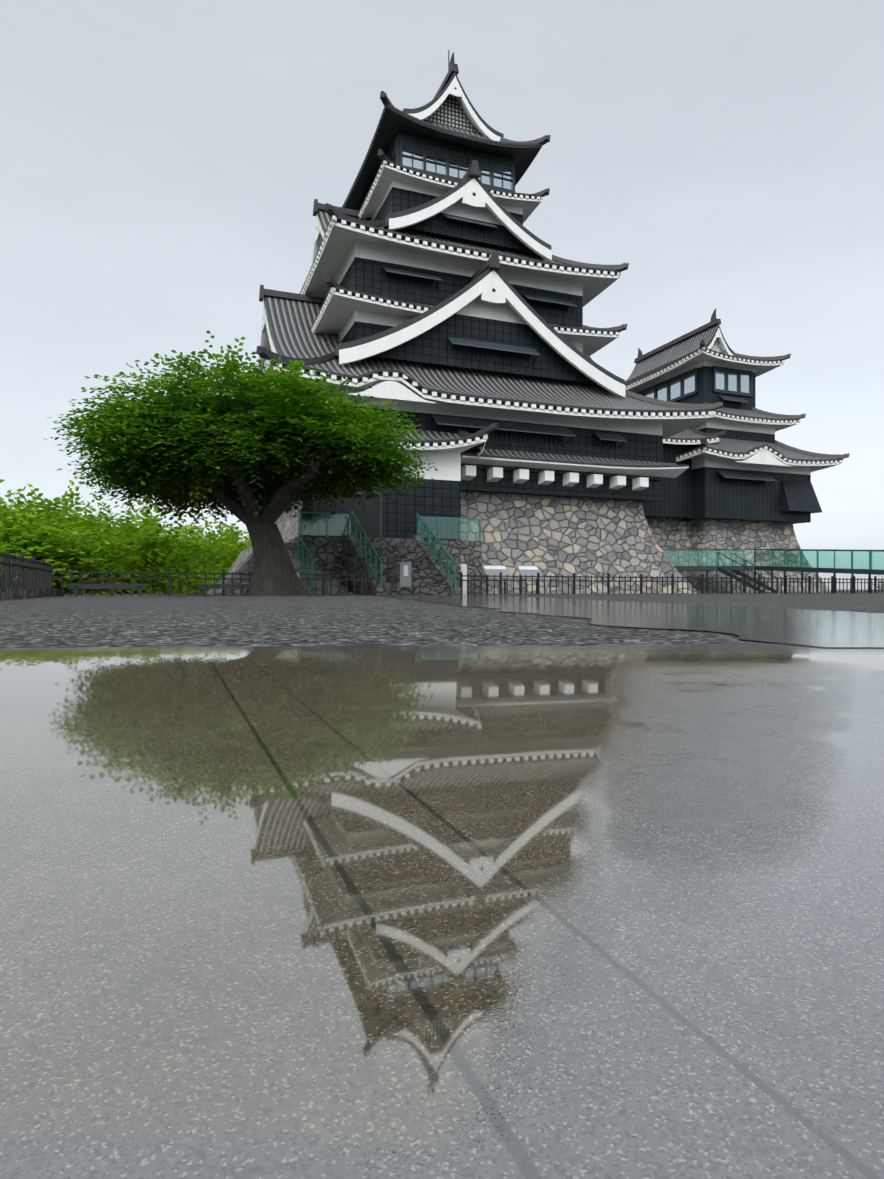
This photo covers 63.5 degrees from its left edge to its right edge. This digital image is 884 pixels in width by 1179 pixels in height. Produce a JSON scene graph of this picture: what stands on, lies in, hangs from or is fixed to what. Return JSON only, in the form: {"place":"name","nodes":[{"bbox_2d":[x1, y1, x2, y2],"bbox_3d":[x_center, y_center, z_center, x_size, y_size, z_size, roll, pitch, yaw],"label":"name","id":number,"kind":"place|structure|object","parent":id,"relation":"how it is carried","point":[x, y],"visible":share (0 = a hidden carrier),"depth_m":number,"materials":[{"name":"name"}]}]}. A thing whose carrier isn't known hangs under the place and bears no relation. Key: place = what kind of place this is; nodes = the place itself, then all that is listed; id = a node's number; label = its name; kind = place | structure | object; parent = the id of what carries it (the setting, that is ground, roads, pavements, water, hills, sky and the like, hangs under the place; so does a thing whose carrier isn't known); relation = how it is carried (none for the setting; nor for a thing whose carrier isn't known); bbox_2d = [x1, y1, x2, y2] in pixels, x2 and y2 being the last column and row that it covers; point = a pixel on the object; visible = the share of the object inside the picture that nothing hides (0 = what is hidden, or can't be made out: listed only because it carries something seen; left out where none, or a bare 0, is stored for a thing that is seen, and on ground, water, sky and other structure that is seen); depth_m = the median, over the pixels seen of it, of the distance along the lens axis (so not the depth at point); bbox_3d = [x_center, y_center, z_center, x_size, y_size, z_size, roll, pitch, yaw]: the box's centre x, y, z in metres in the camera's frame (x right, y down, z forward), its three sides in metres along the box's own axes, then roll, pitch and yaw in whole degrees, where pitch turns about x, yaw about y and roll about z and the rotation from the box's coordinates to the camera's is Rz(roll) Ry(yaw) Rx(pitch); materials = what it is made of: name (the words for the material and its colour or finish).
{"place":"outdoors","nodes":[
{"label":"outdoors","id":0,"kind":"place"},
{"bbox_2d":[297,564,537,593],"bbox_3d":[-0.920,-0.494,31.807,14.466,1.450,2.144,0,0,-35],"label":"sign","id":1,"kind":"object","parent":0,"point":[463,568],"visible":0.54,"depth_m":34.27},
{"bbox_2d":[0,643,883,1178],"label":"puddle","id":2,"kind":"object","parent":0,"point":[446,911],"depth_m":0.50,"materials":[{"name":"grey liquid"}]},
{"bbox_2d":[0,590,883,647],"bbox_3d":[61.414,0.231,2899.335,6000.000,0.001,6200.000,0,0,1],"label":"ground","id":3,"kind":"structure","parent":0,"point":[115,620],"depth_m":5.14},
{"bbox_2d":[0,588,63,599],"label":"wall","id":4,"kind":"structure","parent":3,"relation":"on","point":[13,593],"depth_m":19.18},
{"bbox_2d":[0,479,128,593],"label":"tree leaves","id":5,"kind":"object","parent":3,"relation":"on","point":[20,516],"visible":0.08,"depth_m":34.86,"materials":[{"name":"green plant"}]},
{"bbox_2d":[2,476,126,569],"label":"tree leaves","id":6,"kind":"object","parent":3,"relation":"on","point":[66,508],"visible":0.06,"depth_m":46.00,"materials":[{"name":"green plant"}]},
{"bbox_2d":[0,511,149,594],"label":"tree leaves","id":7,"kind":"object","parent":3,"relation":"on","point":[46,546],"visible":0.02,"depth_m":33.25,"materials":[{"name":"green plant"}]},
{"bbox_2d":[31,493,213,592],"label":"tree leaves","id":8,"kind":"object","parent":3,"relation":"on","point":[113,527],"visible":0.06,"depth_m":41.52,"materials":[{"name":"green plant"}]},
{"bbox_2d":[40,500,237,593],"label":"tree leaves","id":9,"kind":"object","parent":3,"relation":"on","point":[146,538],"visible":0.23,"depth_m":38.65,"materials":[{"name":"green plant"}]},
{"bbox_2d":[66,584,250,595],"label":"benches","id":10,"kind":"object","parent":3,"relation":"on","point":[140,587],"visible":0.92,"depth_m":24.98,"materials":[{"name":"grey"}]},
{"bbox_2d":[116,527,244,593],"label":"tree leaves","id":11,"kind":"object","parent":3,"relation":"on","point":[219,565],"visible":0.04,"depth_m":38.26,"materials":[{"name":"green plant"}]},
{"bbox_2d":[161,518,250,560],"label":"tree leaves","id":12,"kind":"object","parent":3,"relation":"on","point":[212,532],"visible":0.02,"depth_m":60.43,"materials":[{"name":"green plant"}]},
{"bbox_2d":[165,524,251,593],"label":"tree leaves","id":13,"kind":"object","parent":3,"relation":"on","point":[232,546],"depth_m":46.24,"materials":[{"name":"green plant"}]},
{"bbox_2d":[175,531,251,566],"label":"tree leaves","id":14,"kind":"object","parent":3,"relation":"on","point":[235,543],"visible":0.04,"depth_m":49.15,"materials":[{"name":"green plant"}]},
{"bbox_2d":[43,331,437,595],"bbox_3d":[-7.317,-4.298,27.890,14.261,9.257,13.199,0,0,1],"label":"tree","id":15,"kind":"object","parent":3,"relation":"on","point":[286,411],"depth_m":24.52,"materials":[{"name":"green plant"}]},
{"bbox_2d":[289,533,481,594],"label":"stone wall","id":16,"kind":"structure","parent":3,"relation":"on","point":[339,555],"depth_m":34.33,"materials":[{"name":"grey stone"}]},
{"bbox_2d":[298,511,480,593],"bbox_3d":[-1.505,-1.849,33.508,9.570,4.060,5.170,0,0,-21],"label":"stair railing","id":17,"kind":"object","parent":16,"relation":"on","point":[370,544],"visible":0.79,"depth_m":33.53,"materials":[{"name":"teal metal"}]},
{"bbox_2d":[299,513,478,582],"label":"glass railing panels","id":18,"kind":"object","parent":17,"relation":"attached to","point":[372,550],"visible":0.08,"depth_m":34.72,"materials":[{"name":"teal glass"}]},
{"bbox_2d":[0,549,883,595],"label":"fence","id":19,"kind":"object","parent":3,"relation":"on","point":[33,573],"visible":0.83,"depth_m":30.10,"materials":[{"name":"black metal"}]},
{"bbox_2d":[207,50,842,594],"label":"castle","id":20,"kind":"structure","parent":3,"relation":"on","point":[343,246],"depth_m":41.88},
{"bbox_2d":[417,95,486,141],"bbox_3d":[-1.203,-31.679,51.602,6.200,3.220,9.800,0,0,-21],"label":"gable lattice","id":21,"kind":"object","parent":20,"relation":"attached to","point":[449,112],"visible":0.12,"depth_m":47.08,"materials":[{"name":"wood"}]},
{"bbox_2d":[313,105,752,537],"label":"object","id":22,"kind":"object","parent":20,"relation":"attached to","point":[395,129],"visible":0.48,"depth_m":45.94,"materials":[{"name":"black wood"}]},
{"bbox_2d":[262,108,837,464],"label":"roof","id":23,"kind":"structure","parent":20,"relation":"attached to","point":[291,324],"depth_m":42.69,"materials":[{"name":"grey tile"}]},
{"bbox_2d":[256,52,849,466],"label":"roof trim","id":24,"kind":"structure","parent":20,"relation":"attached to","point":[491,263],"depth_m":43.16,"materials":[{"name":"white paint"}]},
{"bbox_2d":[390,140,749,400],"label":"windows","id":25,"kind":"structure","parent":20,"relation":"attached to","point":[688,385],"depth_m":46.75,"materials":[{"name":"glass"}]},
{"bbox_2d":[383,214,776,480],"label":"window shutters","id":26,"kind":"object","parent":20,"relation":"attached to","point":[480,423],"visible":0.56,"depth_m":41.02,"materials":[{"name":"black wood"}]},
{"bbox_2d":[662,549,883,592],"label":"elevated walkway","id":27,"kind":"structure","parent":3,"relation":"on","point":[726,570],"depth_m":47.63,"materials":[{"name":"grey"}]},
{"bbox_2d":[670,549,871,568],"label":"support posts","id":28,"kind":"object","parent":27,"relation":"on","point":[801,557],"visible":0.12,"depth_m":47.90,"materials":[{"name":"teal"}]},
{"bbox_2d":[664,550,883,569],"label":"glass railing panels","id":29,"kind":"object","parent":27,"relation":"on","point":[815,558],"visible":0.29,"depth_m":48.46,"materials":[{"name":"teal"}]},
{"bbox_2d":[873,575,883,590],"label":"tree leaves","id":30,"kind":"object","parent":3,"relation":"on","point":[879,585],"visible":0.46,"depth_m":95.74,"materials":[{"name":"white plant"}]},
{"bbox_2d":[0,0,883,589],"label":"sky","id":31,"kind":"structure","parent":0,"point":[163,163],"materials":[{"name":"grey"}]},
{"bbox_2d":[400,562,543,586],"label":"information signs","id":32,"kind":"object","parent":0,"point":[405,581],"visible":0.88,"depth_m":35.01,"materials":[{"name":"metal"}]},
{"bbox_2d":[374,594,883,646],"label":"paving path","id":33,"kind":"structure","parent":0,"point":[824,628],"depth_m":5.68,"materials":[{"name":"grey concrete"}]},
{"bbox_2d":[642,366,821,523],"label":"wall","id":34,"kind":"structure","parent":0,"point":[689,494],"depth_m":53.67,"materials":[{"name":"black wood"}]}
]}

